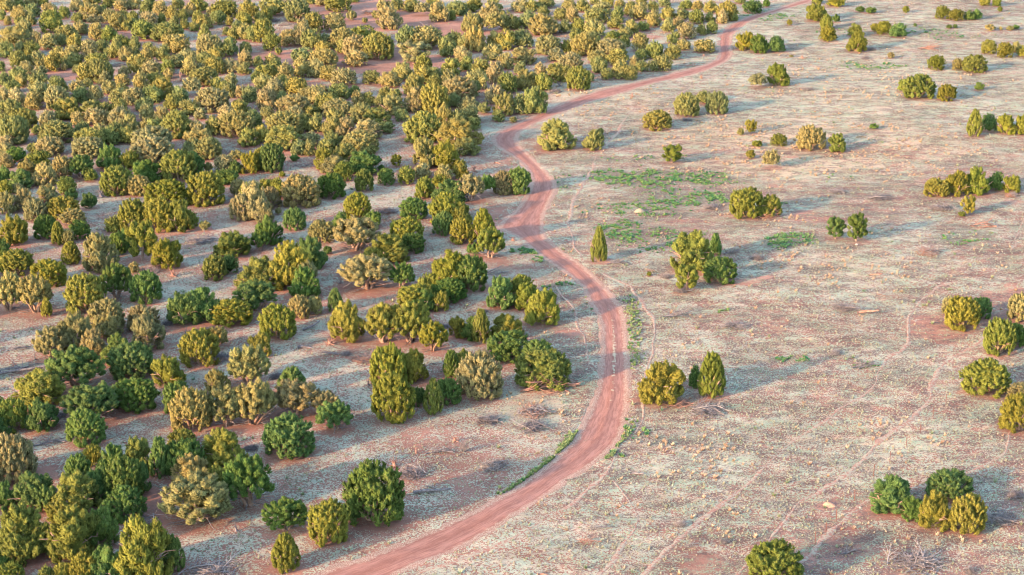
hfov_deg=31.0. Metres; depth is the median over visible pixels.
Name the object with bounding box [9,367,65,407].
juniper tree
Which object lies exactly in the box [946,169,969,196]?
juniper tree
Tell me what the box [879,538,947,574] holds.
brush pile
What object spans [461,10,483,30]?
juniper tree
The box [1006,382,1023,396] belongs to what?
juniper tree
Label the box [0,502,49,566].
juniper tree
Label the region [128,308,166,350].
juniper tree
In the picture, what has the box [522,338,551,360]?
juniper tree
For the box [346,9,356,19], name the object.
juniper shrub
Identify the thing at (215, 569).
brush pile
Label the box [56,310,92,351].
juniper tree
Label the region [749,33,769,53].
juniper tree
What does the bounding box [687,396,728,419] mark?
brush pile
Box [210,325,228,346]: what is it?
juniper tree
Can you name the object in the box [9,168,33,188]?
juniper tree
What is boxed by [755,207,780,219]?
fallen branch
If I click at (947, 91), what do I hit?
juniper tree
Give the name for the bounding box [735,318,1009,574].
trail
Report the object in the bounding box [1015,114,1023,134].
juniper tree
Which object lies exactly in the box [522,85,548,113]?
juniper tree
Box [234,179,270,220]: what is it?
juniper tree
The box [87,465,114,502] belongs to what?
juniper tree
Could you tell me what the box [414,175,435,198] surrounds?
juniper tree
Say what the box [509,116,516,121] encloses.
juniper shrub
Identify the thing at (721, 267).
juniper tree
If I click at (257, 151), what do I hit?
juniper tree
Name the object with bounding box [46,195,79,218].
juniper tree
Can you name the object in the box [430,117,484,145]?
juniper tree
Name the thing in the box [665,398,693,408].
fallen branch
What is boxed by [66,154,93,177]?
juniper tree
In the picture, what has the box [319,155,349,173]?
juniper tree
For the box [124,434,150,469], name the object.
juniper tree
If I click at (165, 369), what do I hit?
juniper tree
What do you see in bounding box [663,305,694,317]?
fallen branch
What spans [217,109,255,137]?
juniper tree
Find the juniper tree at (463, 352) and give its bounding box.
[457,348,467,360]
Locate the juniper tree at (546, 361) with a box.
[513,346,571,390]
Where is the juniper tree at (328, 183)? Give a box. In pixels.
[316,172,346,199]
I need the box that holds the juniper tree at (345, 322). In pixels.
[327,299,365,342]
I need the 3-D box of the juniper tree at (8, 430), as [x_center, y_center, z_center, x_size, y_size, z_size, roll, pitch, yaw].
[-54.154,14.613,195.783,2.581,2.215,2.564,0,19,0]
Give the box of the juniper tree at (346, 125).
[334,115,355,135]
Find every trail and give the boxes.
[417,163,655,573]
[556,286,593,427]
[592,57,940,162]
[596,480,637,574]
[640,281,954,574]
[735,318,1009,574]
[797,429,1016,563]
[1010,218,1023,249]
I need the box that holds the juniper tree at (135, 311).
[125,304,160,330]
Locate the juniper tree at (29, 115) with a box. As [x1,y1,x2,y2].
[8,107,37,128]
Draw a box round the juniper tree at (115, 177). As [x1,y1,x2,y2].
[98,164,132,196]
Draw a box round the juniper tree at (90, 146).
[70,136,106,158]
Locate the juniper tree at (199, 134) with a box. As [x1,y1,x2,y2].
[182,127,218,144]
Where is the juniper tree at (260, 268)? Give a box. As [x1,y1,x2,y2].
[232,255,282,286]
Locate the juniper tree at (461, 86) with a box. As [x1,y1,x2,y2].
[441,75,477,100]
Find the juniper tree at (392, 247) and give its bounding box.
[363,232,410,263]
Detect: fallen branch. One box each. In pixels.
[7,343,30,350]
[33,430,65,446]
[317,348,339,354]
[426,446,452,453]
[487,264,507,275]
[520,370,582,395]
[576,533,600,547]
[587,522,611,529]
[607,256,630,264]
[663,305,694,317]
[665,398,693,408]
[679,542,696,547]
[723,247,742,253]
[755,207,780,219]
[837,545,861,555]
[852,358,884,368]
[917,37,942,50]
[970,213,996,228]
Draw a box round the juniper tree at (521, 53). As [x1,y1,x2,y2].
[510,45,537,64]
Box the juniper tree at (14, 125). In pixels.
[0,113,29,143]
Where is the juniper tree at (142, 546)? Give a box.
[111,513,174,574]
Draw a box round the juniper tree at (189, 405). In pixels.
[167,386,212,431]
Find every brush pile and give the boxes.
[57,409,67,419]
[118,508,163,523]
[137,263,161,273]
[162,319,172,326]
[177,549,249,574]
[184,229,217,244]
[212,351,229,362]
[241,443,258,453]
[268,371,281,379]
[340,350,350,355]
[346,350,371,364]
[361,7,378,14]
[377,203,399,214]
[398,458,428,482]
[475,412,505,426]
[475,457,513,473]
[511,400,556,418]
[511,410,553,434]
[549,87,561,92]
[659,271,670,279]
[671,287,690,293]
[674,517,688,529]
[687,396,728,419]
[701,199,721,209]
[718,317,752,330]
[718,537,729,545]
[748,253,765,260]
[800,87,813,90]
[825,188,846,193]
[826,349,843,356]
[828,300,858,312]
[867,191,893,201]
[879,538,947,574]
[911,244,944,256]
[926,200,956,211]
[963,564,978,574]
[987,502,1023,529]
[1005,190,1019,197]
[1005,487,1023,500]
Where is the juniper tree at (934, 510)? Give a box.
[918,489,949,531]
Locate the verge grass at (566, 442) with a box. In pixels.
[496,298,645,494]
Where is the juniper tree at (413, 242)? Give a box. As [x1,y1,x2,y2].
[402,232,425,253]
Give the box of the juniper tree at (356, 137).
[342,129,379,151]
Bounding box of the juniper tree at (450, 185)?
[430,178,466,202]
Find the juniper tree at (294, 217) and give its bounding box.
[281,206,306,230]
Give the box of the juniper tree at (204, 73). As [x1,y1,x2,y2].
[189,65,217,85]
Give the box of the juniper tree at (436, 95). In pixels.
[419,82,450,113]
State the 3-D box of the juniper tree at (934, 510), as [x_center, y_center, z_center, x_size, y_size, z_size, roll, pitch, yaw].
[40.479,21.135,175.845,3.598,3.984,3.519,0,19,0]
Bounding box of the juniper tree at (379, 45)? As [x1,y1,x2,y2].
[361,31,394,59]
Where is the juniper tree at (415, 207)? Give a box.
[398,196,427,219]
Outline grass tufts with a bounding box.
[0,0,1023,574]
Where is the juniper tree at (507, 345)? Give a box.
[486,329,531,363]
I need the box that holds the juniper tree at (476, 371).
[453,349,503,400]
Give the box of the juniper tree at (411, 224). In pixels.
[389,215,424,239]
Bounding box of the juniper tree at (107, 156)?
[95,142,120,167]
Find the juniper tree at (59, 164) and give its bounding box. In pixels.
[52,155,73,178]
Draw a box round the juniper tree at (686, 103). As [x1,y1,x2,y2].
[673,91,699,116]
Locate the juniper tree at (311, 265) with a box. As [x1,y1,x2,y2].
[290,259,318,284]
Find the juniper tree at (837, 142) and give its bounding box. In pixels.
[828,133,845,152]
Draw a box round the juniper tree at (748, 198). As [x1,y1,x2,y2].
[729,186,765,218]
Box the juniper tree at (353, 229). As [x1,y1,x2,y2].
[332,215,382,251]
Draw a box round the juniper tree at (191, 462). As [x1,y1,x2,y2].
[169,452,207,482]
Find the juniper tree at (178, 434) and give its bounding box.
[167,428,196,445]
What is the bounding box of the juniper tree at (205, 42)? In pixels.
[195,33,221,54]
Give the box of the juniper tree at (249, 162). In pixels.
[239,150,260,173]
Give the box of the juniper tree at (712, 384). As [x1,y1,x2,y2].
[696,350,726,398]
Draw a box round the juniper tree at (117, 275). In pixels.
[98,261,132,300]
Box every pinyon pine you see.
[124,218,157,259]
[390,154,401,165]
[397,39,430,63]
[661,144,681,162]
[674,263,699,289]
[744,119,757,132]
[826,216,846,238]
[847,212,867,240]
[960,194,975,214]
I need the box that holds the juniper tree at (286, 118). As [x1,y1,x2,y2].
[264,110,303,133]
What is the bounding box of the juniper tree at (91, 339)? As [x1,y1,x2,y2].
[79,327,107,360]
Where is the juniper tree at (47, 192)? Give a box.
[36,183,60,203]
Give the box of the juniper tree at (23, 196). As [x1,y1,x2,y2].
[14,187,36,209]
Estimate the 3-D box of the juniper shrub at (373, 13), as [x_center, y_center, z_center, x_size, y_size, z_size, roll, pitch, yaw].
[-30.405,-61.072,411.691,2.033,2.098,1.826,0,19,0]
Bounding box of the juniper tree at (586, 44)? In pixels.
[570,31,598,55]
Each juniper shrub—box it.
[0,555,10,564]
[12,135,27,142]
[26,142,36,151]
[61,63,67,69]
[64,187,77,198]
[80,192,97,208]
[199,220,210,229]
[204,162,212,171]
[229,149,242,158]
[275,47,281,54]
[275,207,281,213]
[290,154,299,160]
[323,246,331,253]
[342,503,363,517]
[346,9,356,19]
[371,10,378,18]
[466,242,481,254]
[478,101,490,112]
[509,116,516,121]
[737,128,743,134]
[746,150,755,158]
[752,140,761,146]
[832,14,839,21]
[855,6,864,11]
[865,6,876,12]
[869,123,878,128]
[870,23,876,30]
[887,52,894,57]
[902,6,909,12]
[958,211,965,215]
[974,81,984,89]
[985,24,995,30]
[1006,25,1013,30]
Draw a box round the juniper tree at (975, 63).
[962,54,987,72]
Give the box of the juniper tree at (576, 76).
[565,65,590,89]
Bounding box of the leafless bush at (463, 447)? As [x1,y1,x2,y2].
[457,437,470,451]
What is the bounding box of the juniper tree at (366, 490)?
[340,458,405,526]
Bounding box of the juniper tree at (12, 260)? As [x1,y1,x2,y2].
[0,248,34,275]
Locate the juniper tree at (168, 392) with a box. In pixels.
[161,380,187,413]
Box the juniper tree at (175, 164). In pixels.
[159,148,196,180]
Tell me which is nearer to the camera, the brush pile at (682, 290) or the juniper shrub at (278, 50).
the brush pile at (682, 290)
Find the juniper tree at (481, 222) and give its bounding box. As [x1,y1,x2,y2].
[471,207,494,241]
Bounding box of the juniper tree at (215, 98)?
[194,86,230,112]
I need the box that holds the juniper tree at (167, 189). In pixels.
[143,178,188,203]
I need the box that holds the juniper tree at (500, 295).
[486,275,515,310]
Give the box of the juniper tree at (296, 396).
[273,378,319,415]
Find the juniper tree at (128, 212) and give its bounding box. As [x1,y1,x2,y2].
[117,197,149,229]
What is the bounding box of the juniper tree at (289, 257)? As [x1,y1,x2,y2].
[267,239,311,289]
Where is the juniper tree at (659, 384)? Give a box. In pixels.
[637,359,686,405]
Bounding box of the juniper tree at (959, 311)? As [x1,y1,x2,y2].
[944,295,981,331]
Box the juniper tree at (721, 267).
[702,255,737,284]
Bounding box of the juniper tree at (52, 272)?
[29,257,67,286]
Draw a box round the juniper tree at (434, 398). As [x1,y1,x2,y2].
[422,377,443,414]
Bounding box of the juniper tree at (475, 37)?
[463,24,488,51]
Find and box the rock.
[634,208,644,212]
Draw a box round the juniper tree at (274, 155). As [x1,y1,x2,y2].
[259,142,285,172]
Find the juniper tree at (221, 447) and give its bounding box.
[201,427,249,470]
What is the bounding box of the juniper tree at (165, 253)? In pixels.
[151,237,183,269]
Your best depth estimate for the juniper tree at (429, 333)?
218.01 m
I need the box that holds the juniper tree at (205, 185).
[185,170,225,206]
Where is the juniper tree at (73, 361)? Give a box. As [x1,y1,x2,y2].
[43,344,106,388]
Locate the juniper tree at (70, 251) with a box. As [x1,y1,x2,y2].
[60,241,80,264]
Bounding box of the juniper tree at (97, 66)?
[87,58,114,82]
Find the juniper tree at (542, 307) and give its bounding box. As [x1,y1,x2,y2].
[523,287,562,325]
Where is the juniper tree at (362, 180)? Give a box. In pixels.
[354,169,373,190]
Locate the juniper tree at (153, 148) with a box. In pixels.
[128,135,174,162]
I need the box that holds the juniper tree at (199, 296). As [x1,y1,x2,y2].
[188,286,220,323]
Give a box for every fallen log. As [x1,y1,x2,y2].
[0,355,44,374]
[297,342,313,347]
[302,320,319,330]
[413,481,450,493]
[857,308,879,313]
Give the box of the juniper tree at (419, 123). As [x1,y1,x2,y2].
[401,110,442,142]
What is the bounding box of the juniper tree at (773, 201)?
[757,194,782,216]
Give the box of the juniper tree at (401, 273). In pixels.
[388,261,415,287]
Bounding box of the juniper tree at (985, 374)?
[958,357,1012,398]
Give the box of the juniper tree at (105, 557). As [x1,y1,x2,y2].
[88,544,120,574]
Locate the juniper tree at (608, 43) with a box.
[595,37,626,54]
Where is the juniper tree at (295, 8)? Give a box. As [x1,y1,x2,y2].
[284,0,310,21]
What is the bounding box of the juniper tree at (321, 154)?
[313,147,331,169]
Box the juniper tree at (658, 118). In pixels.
[642,109,672,130]
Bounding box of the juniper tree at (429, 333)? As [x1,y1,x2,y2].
[417,319,448,351]
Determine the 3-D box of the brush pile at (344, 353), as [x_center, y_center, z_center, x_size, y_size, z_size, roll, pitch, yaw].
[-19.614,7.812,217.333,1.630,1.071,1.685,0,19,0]
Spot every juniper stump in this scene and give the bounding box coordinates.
[96,187,108,197]
[325,337,335,345]
[390,455,399,466]
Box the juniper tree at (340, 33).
[329,26,352,48]
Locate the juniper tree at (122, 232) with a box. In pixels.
[118,227,132,249]
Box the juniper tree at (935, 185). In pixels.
[923,177,950,196]
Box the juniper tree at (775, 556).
[743,538,805,574]
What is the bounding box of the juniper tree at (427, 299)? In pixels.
[411,287,435,310]
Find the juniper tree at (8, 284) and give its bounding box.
[0,270,21,310]
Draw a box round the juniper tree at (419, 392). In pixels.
[414,386,424,406]
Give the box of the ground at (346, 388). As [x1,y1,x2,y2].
[0,0,1023,574]
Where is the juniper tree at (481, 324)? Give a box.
[471,307,491,343]
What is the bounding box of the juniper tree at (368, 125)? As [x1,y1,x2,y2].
[352,118,382,137]
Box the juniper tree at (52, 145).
[35,136,64,155]
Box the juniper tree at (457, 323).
[447,315,464,338]
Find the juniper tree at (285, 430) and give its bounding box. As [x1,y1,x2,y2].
[260,411,315,460]
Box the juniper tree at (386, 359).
[367,341,407,387]
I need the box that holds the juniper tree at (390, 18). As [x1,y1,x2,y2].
[375,5,403,29]
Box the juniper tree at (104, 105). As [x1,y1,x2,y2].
[79,99,110,117]
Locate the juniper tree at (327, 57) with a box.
[308,48,338,67]
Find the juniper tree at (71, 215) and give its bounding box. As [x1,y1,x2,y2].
[57,208,86,224]
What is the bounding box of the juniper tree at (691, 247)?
[669,229,714,272]
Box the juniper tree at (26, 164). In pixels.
[16,157,36,175]
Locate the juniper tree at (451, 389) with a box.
[437,376,462,405]
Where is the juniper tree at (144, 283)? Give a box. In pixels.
[128,269,162,303]
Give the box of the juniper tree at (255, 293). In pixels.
[232,278,280,310]
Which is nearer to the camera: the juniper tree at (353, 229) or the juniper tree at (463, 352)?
the juniper tree at (463, 352)
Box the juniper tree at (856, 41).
[845,30,867,51]
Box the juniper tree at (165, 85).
[149,76,174,97]
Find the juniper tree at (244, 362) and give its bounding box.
[226,343,271,383]
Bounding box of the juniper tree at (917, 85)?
[902,73,936,98]
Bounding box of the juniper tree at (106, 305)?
[86,296,125,328]
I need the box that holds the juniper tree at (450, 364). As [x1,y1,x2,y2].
[442,349,459,377]
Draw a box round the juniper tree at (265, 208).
[254,202,274,222]
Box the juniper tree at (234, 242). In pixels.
[212,230,251,256]
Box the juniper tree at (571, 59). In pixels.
[557,51,583,67]
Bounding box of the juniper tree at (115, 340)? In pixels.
[99,331,133,365]
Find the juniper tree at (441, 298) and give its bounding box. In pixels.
[432,290,449,311]
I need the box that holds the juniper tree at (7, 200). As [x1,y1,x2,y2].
[0,190,17,213]
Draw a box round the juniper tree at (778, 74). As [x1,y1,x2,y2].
[767,62,790,85]
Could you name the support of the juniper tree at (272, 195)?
on the ground at (346, 388)
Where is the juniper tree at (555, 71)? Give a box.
[546,62,570,82]
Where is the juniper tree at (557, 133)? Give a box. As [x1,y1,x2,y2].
[536,118,576,150]
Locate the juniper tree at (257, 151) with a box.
[254,146,271,170]
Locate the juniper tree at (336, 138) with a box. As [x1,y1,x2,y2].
[318,130,343,148]
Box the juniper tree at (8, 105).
[0,98,23,123]
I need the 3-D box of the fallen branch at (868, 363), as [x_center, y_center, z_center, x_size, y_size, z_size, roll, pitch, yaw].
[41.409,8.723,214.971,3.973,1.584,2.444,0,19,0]
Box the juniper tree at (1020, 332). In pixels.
[1013,322,1023,346]
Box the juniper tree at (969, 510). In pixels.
[947,491,988,534]
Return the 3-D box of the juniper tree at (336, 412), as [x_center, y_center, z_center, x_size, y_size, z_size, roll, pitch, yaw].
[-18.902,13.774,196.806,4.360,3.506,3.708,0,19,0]
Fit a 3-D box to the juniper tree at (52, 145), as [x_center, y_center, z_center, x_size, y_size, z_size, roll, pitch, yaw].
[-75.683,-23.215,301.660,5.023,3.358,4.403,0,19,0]
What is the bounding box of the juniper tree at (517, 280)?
[509,274,536,293]
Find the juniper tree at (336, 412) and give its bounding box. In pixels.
[315,399,353,432]
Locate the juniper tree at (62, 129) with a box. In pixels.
[36,119,74,142]
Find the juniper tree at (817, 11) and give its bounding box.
[806,1,827,21]
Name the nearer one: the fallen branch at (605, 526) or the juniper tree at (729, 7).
the fallen branch at (605, 526)
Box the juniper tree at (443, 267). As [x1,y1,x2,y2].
[431,249,466,284]
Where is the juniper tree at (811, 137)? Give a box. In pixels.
[795,124,826,150]
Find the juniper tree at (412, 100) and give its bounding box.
[403,85,427,112]
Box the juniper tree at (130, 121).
[116,113,139,130]
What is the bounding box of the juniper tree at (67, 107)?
[50,96,80,119]
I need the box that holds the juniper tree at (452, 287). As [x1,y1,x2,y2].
[431,277,467,302]
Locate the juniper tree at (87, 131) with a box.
[71,127,106,143]
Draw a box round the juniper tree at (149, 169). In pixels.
[131,159,161,181]
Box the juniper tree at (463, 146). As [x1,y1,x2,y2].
[454,136,480,155]
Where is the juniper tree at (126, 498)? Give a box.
[101,484,147,523]
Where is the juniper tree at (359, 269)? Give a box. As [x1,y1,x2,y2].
[336,252,393,292]
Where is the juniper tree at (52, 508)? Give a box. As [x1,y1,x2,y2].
[44,494,83,523]
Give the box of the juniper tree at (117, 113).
[106,105,134,122]
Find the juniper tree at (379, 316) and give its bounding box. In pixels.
[362,301,404,342]
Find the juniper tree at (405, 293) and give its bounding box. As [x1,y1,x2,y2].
[396,283,433,305]
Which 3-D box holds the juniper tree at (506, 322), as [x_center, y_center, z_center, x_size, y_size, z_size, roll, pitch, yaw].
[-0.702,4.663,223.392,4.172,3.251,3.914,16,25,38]
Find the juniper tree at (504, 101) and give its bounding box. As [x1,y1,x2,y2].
[492,91,515,115]
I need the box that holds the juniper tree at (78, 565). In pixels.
[67,551,96,574]
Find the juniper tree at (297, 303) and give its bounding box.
[287,293,310,318]
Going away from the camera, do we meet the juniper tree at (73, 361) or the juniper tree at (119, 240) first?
the juniper tree at (73, 361)
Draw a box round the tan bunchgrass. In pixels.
[506,0,1023,574]
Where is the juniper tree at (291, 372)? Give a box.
[276,365,306,396]
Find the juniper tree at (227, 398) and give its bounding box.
[208,383,243,426]
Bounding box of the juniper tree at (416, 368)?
[402,348,428,381]
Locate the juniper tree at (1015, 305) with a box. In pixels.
[1006,291,1023,322]
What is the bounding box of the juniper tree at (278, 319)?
[257,302,296,339]
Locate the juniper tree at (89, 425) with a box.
[64,408,107,447]
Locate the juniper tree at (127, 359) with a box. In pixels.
[105,340,154,379]
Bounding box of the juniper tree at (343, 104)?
[320,97,352,116]
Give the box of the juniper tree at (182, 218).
[161,198,194,231]
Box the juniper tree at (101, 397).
[59,380,119,418]
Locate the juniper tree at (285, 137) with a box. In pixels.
[264,124,304,149]
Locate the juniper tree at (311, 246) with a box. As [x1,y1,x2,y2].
[299,235,327,269]
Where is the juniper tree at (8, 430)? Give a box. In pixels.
[0,417,13,434]
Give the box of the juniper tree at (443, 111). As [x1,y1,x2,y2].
[434,101,456,122]
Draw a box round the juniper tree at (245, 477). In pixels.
[221,452,275,509]
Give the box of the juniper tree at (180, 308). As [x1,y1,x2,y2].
[165,290,203,324]
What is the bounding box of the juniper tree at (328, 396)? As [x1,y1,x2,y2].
[311,389,339,409]
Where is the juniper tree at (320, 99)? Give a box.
[313,92,338,112]
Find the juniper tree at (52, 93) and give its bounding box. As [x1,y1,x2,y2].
[44,85,70,109]
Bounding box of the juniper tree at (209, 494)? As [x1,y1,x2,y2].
[157,470,237,530]
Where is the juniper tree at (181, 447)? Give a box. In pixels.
[163,437,206,475]
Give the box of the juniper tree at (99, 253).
[81,232,120,273]
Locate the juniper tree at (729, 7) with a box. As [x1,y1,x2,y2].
[716,0,738,20]
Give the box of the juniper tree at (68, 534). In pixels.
[41,504,100,565]
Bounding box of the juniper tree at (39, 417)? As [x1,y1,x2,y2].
[24,397,58,432]
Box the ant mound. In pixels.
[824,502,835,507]
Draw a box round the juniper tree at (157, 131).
[130,124,172,146]
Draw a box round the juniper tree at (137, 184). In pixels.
[123,174,151,196]
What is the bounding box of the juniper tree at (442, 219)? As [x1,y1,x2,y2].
[432,210,452,235]
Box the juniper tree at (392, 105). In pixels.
[378,93,406,115]
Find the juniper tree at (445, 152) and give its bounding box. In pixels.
[432,138,460,168]
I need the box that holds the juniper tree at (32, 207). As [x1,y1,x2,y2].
[22,198,47,220]
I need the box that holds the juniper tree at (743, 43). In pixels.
[735,31,753,50]
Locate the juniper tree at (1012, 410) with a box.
[998,392,1023,432]
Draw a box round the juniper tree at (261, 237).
[250,228,270,250]
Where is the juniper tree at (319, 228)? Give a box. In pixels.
[307,218,334,242]
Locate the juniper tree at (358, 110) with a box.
[348,101,370,122]
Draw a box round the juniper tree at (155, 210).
[140,196,175,232]
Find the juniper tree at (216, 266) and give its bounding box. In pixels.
[201,253,226,280]
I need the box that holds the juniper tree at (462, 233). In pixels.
[449,217,473,244]
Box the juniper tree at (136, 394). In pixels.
[113,376,160,413]
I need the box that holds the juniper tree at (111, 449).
[95,441,122,469]
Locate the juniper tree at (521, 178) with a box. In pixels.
[506,165,531,194]
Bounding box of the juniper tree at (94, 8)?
[74,0,104,21]
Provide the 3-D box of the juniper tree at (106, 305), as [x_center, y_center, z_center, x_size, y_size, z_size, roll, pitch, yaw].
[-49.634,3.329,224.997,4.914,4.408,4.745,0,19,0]
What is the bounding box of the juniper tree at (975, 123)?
[966,108,985,136]
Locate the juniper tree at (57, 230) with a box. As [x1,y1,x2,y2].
[51,221,64,245]
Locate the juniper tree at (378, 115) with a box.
[362,106,391,124]
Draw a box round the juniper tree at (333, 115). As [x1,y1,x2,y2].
[321,107,345,133]
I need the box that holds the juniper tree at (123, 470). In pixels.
[100,454,144,499]
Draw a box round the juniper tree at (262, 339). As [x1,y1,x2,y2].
[247,331,271,356]
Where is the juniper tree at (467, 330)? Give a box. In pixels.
[458,315,478,341]
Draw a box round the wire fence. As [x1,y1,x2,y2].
[815,394,946,543]
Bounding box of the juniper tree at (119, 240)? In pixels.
[108,232,127,253]
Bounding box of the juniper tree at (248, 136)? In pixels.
[237,127,259,146]
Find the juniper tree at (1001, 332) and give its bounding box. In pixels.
[982,316,1017,356]
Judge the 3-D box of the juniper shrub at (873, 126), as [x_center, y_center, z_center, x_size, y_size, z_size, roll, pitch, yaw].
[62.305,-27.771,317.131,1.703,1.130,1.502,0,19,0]
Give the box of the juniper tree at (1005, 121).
[996,113,1015,134]
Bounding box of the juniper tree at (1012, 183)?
[1002,174,1021,192]
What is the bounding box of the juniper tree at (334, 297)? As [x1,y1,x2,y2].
[327,287,342,311]
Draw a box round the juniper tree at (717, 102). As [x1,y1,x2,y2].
[704,90,728,114]
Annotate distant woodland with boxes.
[0,0,1023,574]
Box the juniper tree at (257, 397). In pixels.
[230,376,277,424]
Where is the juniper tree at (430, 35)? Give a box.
[411,25,443,49]
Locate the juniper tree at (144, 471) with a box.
[135,460,152,492]
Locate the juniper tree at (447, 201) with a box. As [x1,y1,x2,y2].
[427,191,460,222]
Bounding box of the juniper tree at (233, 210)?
[228,195,250,220]
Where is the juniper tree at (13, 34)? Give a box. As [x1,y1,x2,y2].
[0,24,31,46]
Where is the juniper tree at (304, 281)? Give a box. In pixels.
[288,265,321,296]
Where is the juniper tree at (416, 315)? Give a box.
[389,300,431,346]
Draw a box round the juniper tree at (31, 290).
[14,274,53,312]
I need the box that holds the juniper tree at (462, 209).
[453,201,473,221]
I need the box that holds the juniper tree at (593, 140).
[581,129,603,150]
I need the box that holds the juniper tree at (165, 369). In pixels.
[150,353,186,386]
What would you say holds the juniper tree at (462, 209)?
on the ground at (346, 388)
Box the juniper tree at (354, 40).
[342,33,363,54]
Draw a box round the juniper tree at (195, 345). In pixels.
[176,327,220,367]
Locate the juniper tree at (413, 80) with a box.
[402,72,425,95]
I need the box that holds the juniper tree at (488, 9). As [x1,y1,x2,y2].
[478,1,500,23]
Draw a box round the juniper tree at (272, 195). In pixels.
[262,186,281,209]
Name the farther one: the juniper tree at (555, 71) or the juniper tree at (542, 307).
the juniper tree at (555, 71)
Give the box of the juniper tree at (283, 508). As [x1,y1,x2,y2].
[260,495,307,531]
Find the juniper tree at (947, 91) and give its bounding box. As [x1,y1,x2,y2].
[937,83,957,101]
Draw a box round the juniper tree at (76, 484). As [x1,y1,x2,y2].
[52,469,102,509]
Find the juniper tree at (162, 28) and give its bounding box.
[149,22,184,40]
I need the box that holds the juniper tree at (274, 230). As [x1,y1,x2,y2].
[255,214,283,245]
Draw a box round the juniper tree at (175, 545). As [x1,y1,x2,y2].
[162,533,186,571]
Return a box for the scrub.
[0,0,1023,574]
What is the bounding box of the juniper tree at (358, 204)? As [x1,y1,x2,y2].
[342,191,371,220]
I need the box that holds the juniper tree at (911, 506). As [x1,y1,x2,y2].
[900,494,922,522]
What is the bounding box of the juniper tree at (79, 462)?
[63,452,90,475]
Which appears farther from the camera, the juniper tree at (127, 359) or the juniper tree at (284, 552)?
the juniper tree at (127, 359)
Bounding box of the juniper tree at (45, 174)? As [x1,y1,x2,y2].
[31,161,57,185]
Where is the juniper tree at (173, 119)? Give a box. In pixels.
[160,108,191,138]
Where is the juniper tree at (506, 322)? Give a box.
[490,313,524,335]
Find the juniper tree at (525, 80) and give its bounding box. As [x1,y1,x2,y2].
[516,69,536,90]
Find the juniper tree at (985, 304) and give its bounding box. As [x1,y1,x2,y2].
[974,296,992,318]
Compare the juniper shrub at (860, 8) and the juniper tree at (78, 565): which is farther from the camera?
the juniper shrub at (860, 8)
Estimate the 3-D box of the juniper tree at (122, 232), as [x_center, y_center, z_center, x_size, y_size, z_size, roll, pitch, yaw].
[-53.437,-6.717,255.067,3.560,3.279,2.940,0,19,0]
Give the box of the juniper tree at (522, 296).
[514,282,536,310]
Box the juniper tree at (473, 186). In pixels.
[457,173,484,200]
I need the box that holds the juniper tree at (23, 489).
[7,469,54,511]
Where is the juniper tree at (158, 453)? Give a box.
[144,435,170,479]
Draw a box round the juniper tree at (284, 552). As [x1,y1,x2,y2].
[266,531,300,573]
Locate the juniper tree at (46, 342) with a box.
[31,324,68,358]
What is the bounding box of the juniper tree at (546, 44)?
[535,34,561,54]
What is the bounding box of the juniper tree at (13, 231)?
[0,213,28,246]
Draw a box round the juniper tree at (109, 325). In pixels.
[92,312,123,337]
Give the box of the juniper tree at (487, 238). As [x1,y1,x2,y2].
[476,226,505,257]
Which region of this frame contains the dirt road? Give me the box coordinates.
[312,0,811,574]
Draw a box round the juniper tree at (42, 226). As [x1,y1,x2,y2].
[32,214,55,238]
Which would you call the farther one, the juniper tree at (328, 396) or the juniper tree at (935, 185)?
the juniper tree at (935, 185)
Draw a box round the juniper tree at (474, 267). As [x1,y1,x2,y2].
[453,253,487,291]
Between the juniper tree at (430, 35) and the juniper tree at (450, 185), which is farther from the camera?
the juniper tree at (430, 35)
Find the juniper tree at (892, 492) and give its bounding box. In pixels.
[868,474,917,514]
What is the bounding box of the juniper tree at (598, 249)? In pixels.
[590,225,607,261]
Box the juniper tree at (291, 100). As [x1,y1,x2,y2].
[274,93,310,112]
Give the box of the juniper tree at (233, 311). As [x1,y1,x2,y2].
[208,298,253,327]
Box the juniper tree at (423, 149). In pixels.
[412,135,434,166]
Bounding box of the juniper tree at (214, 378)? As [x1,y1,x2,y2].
[204,368,231,391]
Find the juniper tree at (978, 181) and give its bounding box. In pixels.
[967,165,992,195]
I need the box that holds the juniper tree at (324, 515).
[306,497,349,547]
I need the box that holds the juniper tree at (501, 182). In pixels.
[493,169,513,194]
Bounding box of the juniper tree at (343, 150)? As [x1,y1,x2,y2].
[333,142,354,160]
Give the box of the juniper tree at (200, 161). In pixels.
[187,151,204,175]
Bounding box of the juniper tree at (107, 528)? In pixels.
[85,504,119,547]
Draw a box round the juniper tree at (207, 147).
[193,137,222,159]
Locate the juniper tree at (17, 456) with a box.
[0,431,37,483]
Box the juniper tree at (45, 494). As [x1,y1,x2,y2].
[31,483,56,510]
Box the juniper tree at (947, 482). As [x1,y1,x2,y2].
[924,467,974,500]
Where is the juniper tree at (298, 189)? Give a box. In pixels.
[280,173,322,207]
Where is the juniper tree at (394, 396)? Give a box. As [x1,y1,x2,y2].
[370,370,416,423]
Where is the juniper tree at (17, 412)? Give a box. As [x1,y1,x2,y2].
[0,396,27,433]
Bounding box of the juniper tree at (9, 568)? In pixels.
[0,561,24,574]
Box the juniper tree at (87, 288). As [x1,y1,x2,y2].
[62,272,106,313]
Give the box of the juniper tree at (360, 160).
[349,150,385,173]
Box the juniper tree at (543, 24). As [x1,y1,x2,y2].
[528,12,561,35]
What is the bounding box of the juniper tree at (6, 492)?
[0,479,15,510]
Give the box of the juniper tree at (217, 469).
[208,461,231,486]
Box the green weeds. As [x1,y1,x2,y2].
[509,9,993,480]
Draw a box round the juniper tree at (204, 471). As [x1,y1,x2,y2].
[184,466,209,506]
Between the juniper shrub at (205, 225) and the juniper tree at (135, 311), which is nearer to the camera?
the juniper tree at (135, 311)

